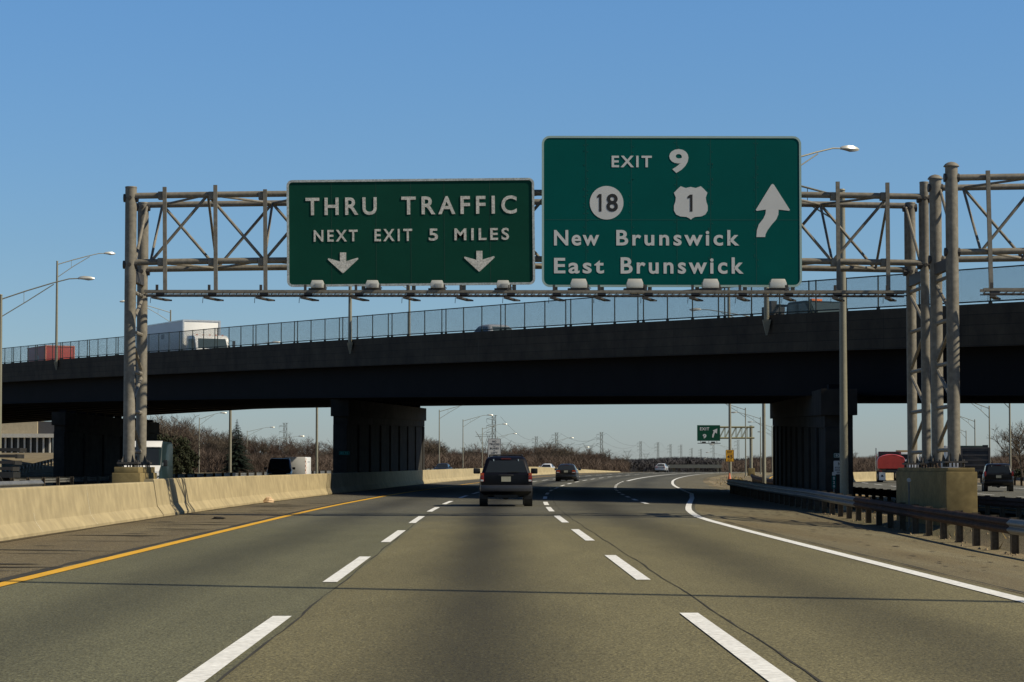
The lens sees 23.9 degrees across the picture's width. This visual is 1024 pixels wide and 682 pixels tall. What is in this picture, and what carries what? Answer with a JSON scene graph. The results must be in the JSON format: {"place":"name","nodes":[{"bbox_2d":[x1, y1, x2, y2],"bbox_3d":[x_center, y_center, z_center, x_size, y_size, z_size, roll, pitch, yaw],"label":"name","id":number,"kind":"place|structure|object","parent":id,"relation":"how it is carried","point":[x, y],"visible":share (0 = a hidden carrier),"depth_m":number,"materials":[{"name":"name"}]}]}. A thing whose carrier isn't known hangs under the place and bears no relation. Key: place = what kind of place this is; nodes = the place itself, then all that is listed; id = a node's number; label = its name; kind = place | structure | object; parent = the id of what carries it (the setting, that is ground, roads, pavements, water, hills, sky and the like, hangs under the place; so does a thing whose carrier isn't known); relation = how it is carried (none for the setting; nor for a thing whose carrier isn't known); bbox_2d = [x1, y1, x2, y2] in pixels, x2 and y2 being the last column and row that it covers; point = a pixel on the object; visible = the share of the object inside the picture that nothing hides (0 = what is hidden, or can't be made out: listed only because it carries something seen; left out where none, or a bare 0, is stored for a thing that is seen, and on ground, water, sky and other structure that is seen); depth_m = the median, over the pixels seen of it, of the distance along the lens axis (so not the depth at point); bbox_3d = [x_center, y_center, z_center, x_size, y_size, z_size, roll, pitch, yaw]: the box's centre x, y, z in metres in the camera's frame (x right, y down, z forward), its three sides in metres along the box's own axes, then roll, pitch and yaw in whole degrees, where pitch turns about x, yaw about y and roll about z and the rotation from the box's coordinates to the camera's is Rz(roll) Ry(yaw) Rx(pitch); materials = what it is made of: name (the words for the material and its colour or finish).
{"place":"outdoors","nodes":[
{"label":"outdoors","id":0,"kind":"place"},
{"bbox_2d":[1,453,52,477],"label":"ramp embankment","id":1,"kind":"structure","parent":0,"point":[30,458],"depth_m":272.02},
{"bbox_2d":[1,459,52,472],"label":"guardrail","id":2,"kind":"object","parent":1,"relation":"on","point":[41,463],"visible":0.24,"depth_m":249.48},
{"bbox_2d":[0,472,1023,681],"bbox_3d":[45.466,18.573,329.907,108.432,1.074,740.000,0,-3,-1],"label":"road","id":3,"kind":"structure","parent":0,"point":[468,588],"depth_m":23.60,"materials":[{"name":"asphalt"}]},
{"bbox_2d":[0,495,384,581],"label":"asphalt joint","id":4,"kind":"object","parent":3,"relation":"on","point":[50,568],"visible":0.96,"depth_m":38.74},
{"bbox_2d":[0,472,628,577],"bbox_3d":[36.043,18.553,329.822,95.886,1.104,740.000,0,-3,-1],"label":"road shoulder","id":5,"kind":"object","parent":3,"relation":"attached to","point":[98,541],"visible":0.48,"depth_m":49.41},
{"bbox_2d":[0,482,162,540],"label":"concrete barrier","id":6,"kind":"object","parent":5,"relation":"on","point":[57,508],"visible":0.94,"depth_m":50.92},
{"bbox_2d":[0,494,330,542],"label":"road grit","id":7,"kind":"object","parent":5,"relation":"on","point":[114,524],"visible":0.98,"depth_m":52.27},
{"bbox_2d":[0,503,334,570],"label":"shoulder crack","id":8,"kind":"object","parent":5,"relation":"on","point":[134,535],"visible":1,"depth_m":46.85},
{"bbox_2d":[144,473,337,515],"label":"concrete barrier","id":9,"kind":"object","parent":5,"relation":"on","point":[175,496],"visible":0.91,"depth_m":80.95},
{"bbox_2d":[332,470,429,493],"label":"concrete barrier","id":10,"kind":"object","parent":5,"relation":"on","point":[352,482],"visible":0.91,"depth_m":142.67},
{"bbox_2d":[427,467,619,482],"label":"concrete barrier","id":11,"kind":"object","parent":5,"relation":"on","point":[441,475],"visible":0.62,"depth_m":210.29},
{"bbox_2d":[488,439,500,456],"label":"regulatory sign","id":12,"kind":"object","parent":11,"relation":"on","point":[494,446],"visible":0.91,"depth_m":237.78,"materials":[{"name":"white"}]},
{"bbox_2d":[0,472,629,586],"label":"yellow edge line","id":13,"kind":"object","parent":3,"relation":"on","point":[8,582],"visible":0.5,"depth_m":38.62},
{"bbox_2d":[216,495,466,681],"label":"asphalt joint","id":14,"kind":"object","parent":3,"relation":"on","point":[253,652],"visible":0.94,"depth_m":20.41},
{"bbox_2d":[177,472,653,681],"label":"lane marking","id":15,"kind":"object","parent":3,"relation":"on","point":[206,670],"visible":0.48,"depth_m":18.70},
{"bbox_2d":[473,454,537,505],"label":"sport utility vehicle","id":16,"kind":"object","parent":3,"relation":"on","point":[505,476],"visible":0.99,"depth_m":82.17,"materials":[{"name":"black paint"}]},
{"bbox_2d":[554,464,580,480],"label":"sedan","id":17,"kind":"object","parent":3,"relation":"on","point":[566,472],"visible":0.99,"depth_m":200.48,"materials":[{"name":"grey paint"}]},
{"bbox_2d":[655,463,668,471],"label":"sedan","id":18,"kind":"object","parent":3,"relation":"on","point":[660,467],"visible":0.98,"depth_m":397.57,"materials":[{"name":"silver metal"}]},
{"bbox_2d":[543,474,795,681],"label":"lane marking","id":19,"kind":"object","parent":3,"relation":"on","point":[764,668],"visible":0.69,"depth_m":18.70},
{"bbox_2d":[553,495,822,681],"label":"asphalt joint","id":20,"kind":"object","parent":3,"relation":"on","point":[812,675],"visible":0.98,"depth_m":20.94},
{"bbox_2d":[671,472,1023,602],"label":"white edge line","id":21,"kind":"object","parent":3,"relation":"on","point":[688,508],"visible":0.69,"depth_m":34.13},
{"bbox_2d":[675,472,1023,595],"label":"road shoulder","id":22,"kind":"object","parent":3,"relation":"attached to","point":[1000,570],"visible":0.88,"depth_m":51.99},
{"bbox_2d":[724,509,995,566],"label":"shoulder dirt","id":23,"kind":"structure","parent":22,"relation":"on","point":[865,534],"depth_m":55.28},
{"bbox_2d":[726,521,1023,592],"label":"asphalt joint","id":24,"kind":"object","parent":22,"relation":"on","point":[900,563],"visible":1,"depth_m":32.84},
{"bbox_2d":[727,479,1023,553],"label":"guardrail","id":25,"kind":"object","parent":22,"relation":"on","point":[994,525],"visible":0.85,"depth_m":65.08,"materials":[{"name":"metal"}]},
{"bbox_2d":[0,0,1023,459],"label":"sky","id":26,"kind":"structure","parent":0,"point":[99,98],"materials":[{"name":"blue"}]},
{"bbox_2d":[45,472,1023,558],"bbox_3d":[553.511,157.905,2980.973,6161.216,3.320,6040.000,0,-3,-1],"label":"ground","id":27,"kind":"structure","parent":0,"point":[985,537],"depth_m":66.44,"materials":[{"name":"soil"}]},
{"bbox_2d":[0,480,43,487],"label":"guardrail","id":28,"kind":"object","parent":27,"relation":"on","point":[19,483],"visible":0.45,"depth_m":63.20,"materials":[{"name":"metal"}]},
{"bbox_2d":[1,421,53,452],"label":"office building","id":29,"kind":"structure","parent":27,"relation":"on","point":[34,437],"depth_m":329.95,"materials":[{"name":"concrete"}]},
{"bbox_2d":[20,473,52,476],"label":"guardrail","id":30,"kind":"object","parent":27,"relation":"on","point":[36,474],"visible":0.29,"depth_m":223.40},
{"bbox_2d":[0,276,94,471],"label":"street lamp","id":31,"kind":"object","parent":27,"relation":"on","point":[80,277],"visible":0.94,"depth_m":129.91,"materials":[{"name":"metal"}]},
{"bbox_2d":[51,410,158,484],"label":"bridge pier","id":32,"kind":"structure","parent":27,"relation":"on","point":[88,444],"depth_m":180.05,"materials":[{"name":"concrete"}]},
{"bbox_2d":[112,467,156,482],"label":"concrete pedestal","id":33,"kind":"object","parent":27,"relation":"on","point":[128,474],"visible":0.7,"depth_m":65.36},
{"bbox_2d":[117,181,934,467],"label":"sign gantry","id":34,"kind":"object","parent":33,"relation":"on","point":[136,267],"visible":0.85,"depth_m":66.13,"materials":[{"name":"metal"}]},
{"bbox_2d":[308,280,326,289],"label":"sign light","id":35,"kind":"object","parent":34,"relation":"attached to","point":[318,285],"visible":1,"depth_m":65.36,"materials":[{"name":"metal"}]},
{"bbox_2d":[364,280,381,289],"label":"sign light","id":36,"kind":"object","parent":34,"relation":"attached to","point":[373,285],"visible":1,"depth_m":65.38,"materials":[{"name":"metal"}]},
{"bbox_2d":[286,178,534,286],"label":"overhead sign","id":37,"kind":"object","parent":34,"relation":"attached to","point":[414,232],"visible":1,"depth_m":65.96,"materials":[{"name":"metal"}]},
{"bbox_2d":[428,280,446,289],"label":"sign light","id":38,"kind":"object","parent":34,"relation":"attached to","point":[437,285],"visible":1,"depth_m":65.39,"materials":[{"name":"metal"}]},
{"bbox_2d":[494,280,512,289],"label":"sign light","id":39,"kind":"object","parent":34,"relation":"attached to","point":[502,284],"visible":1,"depth_m":65.41,"materials":[{"name":"metal"}]},
{"bbox_2d":[568,279,590,289],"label":"sign light","id":40,"kind":"object","parent":34,"relation":"attached to","point":[578,284],"visible":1,"depth_m":65.40,"materials":[{"name":"metal"}]},
{"bbox_2d":[623,279,644,289],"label":"sign light","id":41,"kind":"object","parent":34,"relation":"attached to","point":[634,284],"visible":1,"depth_m":65.42,"materials":[{"name":"metal"}]},
{"bbox_2d":[542,136,801,286],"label":"overhead sign","id":42,"kind":"object","parent":34,"relation":"attached to","point":[668,211],"visible":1,"depth_m":66.06,"materials":[{"name":"green"}]},
{"bbox_2d":[699,279,722,289],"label":"sign light","id":43,"kind":"object","parent":34,"relation":"attached to","point":[710,284],"visible":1,"depth_m":65.44,"materials":[{"name":"metal"}]},
{"bbox_2d":[766,279,789,289],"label":"sign light","id":44,"kind":"object","parent":34,"relation":"attached to","point":[777,284],"visible":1,"depth_m":65.44,"materials":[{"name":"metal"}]},
{"bbox_2d":[148,415,183,447],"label":"bare tree","id":45,"kind":"object","parent":27,"relation":"on","point":[164,426],"visible":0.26,"depth_m":298.65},
{"bbox_2d":[157,432,192,473],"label":"evergreen tree","id":46,"kind":"object","parent":27,"relation":"on","point":[185,446],"visible":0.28,"depth_m":268.94,"materials":[{"name":"green plant"}]},
{"bbox_2d":[153,413,198,437],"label":"bare tree","id":47,"kind":"object","parent":27,"relation":"on","point":[189,425],"visible":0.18,"depth_m":493.81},
{"bbox_2d":[173,445,200,473],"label":"evergreen tree","id":48,"kind":"object","parent":27,"relation":"on","point":[193,455],"visible":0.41,"depth_m":283.77,"materials":[{"name":"green plant"}]},
{"bbox_2d":[169,417,206,456],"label":"bare tree","id":49,"kind":"object","parent":27,"relation":"on","point":[192,440],"visible":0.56,"depth_m":328.39,"materials":[{"name":"brown plant"}]},
{"bbox_2d":[195,427,228,451],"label":"bare tree","id":50,"kind":"object","parent":27,"relation":"on","point":[207,441],"visible":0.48,"depth_m":452.22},
{"bbox_2d":[203,431,240,455],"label":"bare tree","id":51,"kind":"object","parent":27,"relation":"on","point":[217,446],"visible":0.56,"depth_m":418.03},
{"bbox_2d":[218,419,255,472],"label":"spruce","id":52,"kind":"object","parent":27,"relation":"on","point":[240,463],"visible":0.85,"depth_m":398.71,"materials":[{"name":"green plant"}]},
{"bbox_2d":[10,468,467,485],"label":"guardrail","id":53,"kind":"object","parent":27,"relation":"on","point":[73,479],"visible":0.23,"depth_m":161.64,"materials":[{"name":"metal"}]},
{"bbox_2d":[232,433,260,453],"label":"bare tree","id":54,"kind":"object","parent":27,"relation":"on","point":[247,442],"visible":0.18,"depth_m":529.71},
{"bbox_2d":[171,441,332,472],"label":"undergrowth","id":55,"kind":"object","parent":27,"relation":"on","point":[211,461],"visible":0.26,"depth_m":406.45,"materials":[{"name":"plant"}]},
{"bbox_2d":[242,437,263,455],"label":"bare tree","id":56,"kind":"object","parent":27,"relation":"on","point":[251,448],"visible":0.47,"depth_m":466.34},
{"bbox_2d":[229,341,277,472],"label":"street lamp","id":57,"kind":"object","parent":27,"relation":"on","point":[230,440],"visible":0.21,"depth_m":235.48,"materials":[{"name":"metal"}]},
{"bbox_2d":[248,435,270,455],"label":"bare tree","id":58,"kind":"object","parent":27,"relation":"on","point":[263,448],"visible":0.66,"depth_m":441.37,"materials":[{"name":"brown plant"}]},
{"bbox_2d":[258,434,291,456],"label":"bare tree","id":59,"kind":"object","parent":27,"relation":"on","point":[278,450],"visible":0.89,"depth_m":437.92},
{"bbox_2d":[296,436,321,456],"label":"bare tree","id":60,"kind":"object","parent":27,"relation":"on","point":[305,449],"visible":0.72,"depth_m":434.45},
{"bbox_2d":[315,408,317,473],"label":"street lamp","id":61,"kind":"object","parent":27,"relation":"on","point":[316,463],"visible":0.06,"depth_m":235.53,"materials":[{"name":"metal"}]},
{"bbox_2d":[331,398,425,472],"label":"bridge pier","id":62,"kind":"structure","parent":27,"relation":"on","point":[376,436],"depth_m":151.36,"materials":[{"name":"concrete"}]},
{"bbox_2d":[2,302,1023,423],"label":"overpass bridge","id":63,"kind":"structure","parent":62,"relation":"on","point":[738,360],"depth_m":113.01,"materials":[{"name":"concrete"}]},
{"bbox_2d":[27,345,74,361],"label":"box truck","id":64,"kind":"object","parent":63,"relation":"on","point":[49,351],"visible":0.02,"depth_m":214.04,"materials":[{"name":"red paint"}]},
{"bbox_2d":[54,252,114,369],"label":"street lamp","id":65,"kind":"object","parent":63,"relation":"on","point":[56,331],"visible":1,"depth_m":178.59,"materials":[{"name":"metal"}]},
{"bbox_2d":[136,319,234,352],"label":"box truck","id":66,"kind":"object","parent":63,"relation":"on","point":[178,325],"visible":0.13,"depth_m":164.05,"materials":[{"name":"metal"}]},
{"bbox_2d":[347,286,352,353],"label":"street lamp","id":67,"kind":"object","parent":63,"relation":"on","point":[349,343],"visible":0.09,"depth_m":130.68,"materials":[{"name":"metal"}]},
{"bbox_2d":[474,324,511,331],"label":"sedan","id":68,"kind":"object","parent":63,"relation":"on","point":[487,325],"visible":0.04,"depth_m":124.07,"materials":[{"name":"silver metal"}]},
{"bbox_2d":[2,265,1023,363],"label":"chain link fence","id":69,"kind":"object","parent":63,"relation":"on","point":[177,338],"visible":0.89,"depth_m":113.78,"materials":[{"name":"grey"}]},
{"bbox_2d":[762,145,858,334],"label":"street lamp","id":70,"kind":"object","parent":63,"relation":"on","point":[766,321],"visible":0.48,"depth_m":94.73,"materials":[{"name":"metal"}]},
{"bbox_2d":[425,437,447,467],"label":"bare tree","id":71,"kind":"object","parent":27,"relation":"on","point":[429,447],"visible":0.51,"depth_m":586.30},
{"bbox_2d":[425,440,449,463],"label":"bare tree","id":72,"kind":"object","parent":27,"relation":"on","point":[444,452],"visible":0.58,"depth_m":588.13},
{"bbox_2d":[486,415,496,438],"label":"power pylon","id":73,"kind":"object","parent":27,"relation":"on","point":[493,432],"visible":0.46,"depth_m":1801.17,"materials":[{"name":"metal"}]},
{"bbox_2d":[425,452,631,471],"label":"undergrowth","id":74,"kind":"object","parent":27,"relation":"on","point":[532,461],"visible":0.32,"depth_m":567.07,"materials":[{"name":"plant"}]},
{"bbox_2d":[546,443,574,464],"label":"bare tree","id":75,"kind":"object","parent":27,"relation":"on","point":[561,452],"visible":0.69,"depth_m":604.49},
{"bbox_2d":[667,465,722,471],"bbox_3d":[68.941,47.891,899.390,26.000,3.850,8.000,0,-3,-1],"label":"guardrail","id":76,"kind":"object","parent":27,"relation":"on","point":[696,467],"depth_m":895.47,"materials":[{"name":"metal"}]},
{"bbox_2d":[627,456,771,471],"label":"wood","id":77,"kind":"object","parent":27,"relation":"on","point":[643,465],"visible":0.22,"depth_m":1509.55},
{"bbox_2d":[689,308,765,483],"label":"street lamp","id":78,"kind":"object","parent":27,"relation":"on","point":[763,443],"visible":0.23,"depth_m":177.94,"materials":[{"name":"metal"}]},
{"bbox_2d":[728,404,731,478],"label":"street lamp","id":79,"kind":"object","parent":27,"relation":"on","point":[729,423],"visible":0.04,"depth_m":204.94,"materials":[{"name":"metal"}]},
{"bbox_2d":[726,450,733,461],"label":"advisory sign","id":80,"kind":"object","parent":79,"relation":"attached to","point":[729,455],"visible":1,"depth_m":204.44,"materials":[{"name":"yellow"}]},
{"bbox_2d":[726,404,746,475],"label":"street lamp","id":81,"kind":"object","parent":27,"relation":"on","point":[745,436],"visible":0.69,"depth_m":313.01,"materials":[{"name":"metal"}]},
{"bbox_2d":[720,425,754,475],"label":"cantilever gantry","id":82,"kind":"object","parent":27,"relation":"on","point":[750,470],"visible":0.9,"depth_m":317.47,"materials":[{"name":"metal"}]},
{"bbox_2d":[697,425,720,443],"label":"overhead sign","id":83,"kind":"object","parent":82,"relation":"attached to","point":[708,432],"visible":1,"depth_m":317.24,"materials":[{"name":"metal"}]},
{"bbox_2d":[770,384,856,508],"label":"bridge pier","id":84,"kind":"structure","parent":27,"relation":"on","point":[806,438],"depth_m":98.07,"materials":[{"name":"concrete"}]},
{"bbox_2d":[801,185,847,509],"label":"street lamp","id":85,"kind":"object","parent":27,"relation":"on","point":[843,405],"visible":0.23,"depth_m":82.56,"materials":[{"name":"metal"}]},
{"bbox_2d":[720,455,940,472],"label":"undergrowth","id":86,"kind":"object","parent":27,"relation":"on","point":[865,464],"visible":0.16,"depth_m":469.47,"materials":[{"name":"plant"}]},
{"bbox_2d":[834,453,839,473],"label":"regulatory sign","id":87,"kind":"object","parent":27,"relation":"on","point":[837,466],"visible":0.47,"depth_m":85.19,"materials":[{"name":"white"}]},
{"bbox_2d":[751,474,1023,518],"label":"guardrail","id":88,"kind":"object","parent":27,"relation":"on","point":[1001,502],"visible":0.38,"depth_m":83.45,"materials":[{"name":"metal"}]},
{"bbox_2d":[791,506,1016,555],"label":"gravel","id":89,"kind":"structure","parent":27,"relation":"on","point":[986,548],"depth_m":59.11,"materials":[{"name":"gravel"}]},
{"bbox_2d":[896,468,977,525],"bbox_3d":[11.425,4.338,65.369,0.800,1.821,7.600,0,-3,-1],"label":"concrete pedestal","id":90,"kind":"object","parent":27,"relation":"on","point":[952,489],"visible":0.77,"depth_m":62.50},
{"bbox_2d":[925,162,1023,466],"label":"sign gantry","id":91,"kind":"object","parent":27,"relation":"on","point":[947,262],"visible":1,"depth_m":63.14,"materials":[{"name":"metal"}]},
{"bbox_2d":[987,419,1023,476],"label":"bare tree","id":92,"kind":"object","parent":27,"relation":"on","point":[1016,442],"visible":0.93,"depth_m":245.07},
{"bbox_2d":[991,454,1023,469],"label":"undergrowth","id":93,"kind":"object","parent":27,"relation":"on","point":[1000,459],"visible":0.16,"depth_m":273.62,"materials":[{"name":"plant"}]},
{"bbox_2d":[762,299,838,314],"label":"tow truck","id":94,"kind":"object","parent":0,"point":[819,302],"visible":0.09,"depth_m":99.07,"materials":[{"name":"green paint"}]},
{"bbox_2d":[766,475,1023,514],"bbox_3d":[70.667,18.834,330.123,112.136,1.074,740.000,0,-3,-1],"label":"road","id":95,"kind":"structure","parent":0,"point":[1017,491],"depth_m":153.13,"materials":[{"name":"asphalt"}]},
{"bbox_2d":[853,472,893,481],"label":"concrete barrier","id":96,"kind":"object","parent":95,"relation":"on","point":[863,476],"visible":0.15,"depth_m":233.15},
{"bbox_2d":[875,448,904,481],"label":"dump truck","id":97,"kind":"object","parent":95,"relation":"on","point":[888,462],"visible":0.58,"depth_m":219.50,"materials":[{"name":"red paint"}]},
{"bbox_2d":[958,445,989,483],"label":"dump truck","id":98,"kind":"object","parent":95,"relation":"on","point":[977,458],"visible":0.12,"depth_m":202.71,"materials":[{"name":"metal"}]},
{"bbox_2d":[978,463,1014,490],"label":"sport utility vehicle","id":99,"kind":"object","parent":95,"relation":"on","point":[997,475],"visible":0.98,"depth_m":152.90,"materials":[{"name":"grey paint"}]},
{"bbox_2d":[1004,403,1010,464],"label":"street lamp","id":100,"kind":"object","parent":95,"relation":"on","point":[1009,407],"visible":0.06,"depth_m":172.16,"materials":[{"name":"metal"}]},
{"bbox_2d":[893,450,919,479],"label":"semi truck","id":101,"kind":"object","parent":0,"point":[904,454],"visible":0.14,"depth_m":239.14,"materials":[{"name":"white paint"}]},
{"bbox_3d":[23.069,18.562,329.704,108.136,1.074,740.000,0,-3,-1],"label":"opposite road","id":102,"kind":"structure","parent":0,"visible":0},
{"bbox_2d":[0,448,26,480],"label":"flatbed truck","id":103,"kind":"object","parent":102,"relation":"on","point":[5,476],"visible":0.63,"depth_m":126.58,"materials":[{"name":"grey metal"}]},
{"bbox_2d":[118,441,172,478],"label":"panel van","id":104,"kind":"object","parent":102,"relation":"on","point":[159,455],"visible":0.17,"depth_m":120.00,"materials":[{"name":"teal paint"}]},
{"bbox_2d":[264,458,294,474],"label":"minivan","id":105,"kind":"object","parent":102,"relation":"on","point":[279,466],"visible":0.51,"depth_m":195.22,"materials":[{"name":"blue paint"}]},
{"bbox_2d":[285,457,310,473],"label":"box trailer","id":106,"kind":"object","parent":102,"relation":"on","point":[301,465],"visible":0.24,"depth_m":201.38,"materials":[{"name":"white paint"}]},
{"bbox_2d":[433,463,451,469],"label":"sedan","id":107,"kind":"object","parent":102,"relation":"on","point":[443,466],"visible":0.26,"depth_m":298.76,"materials":[{"name":"black paint"}]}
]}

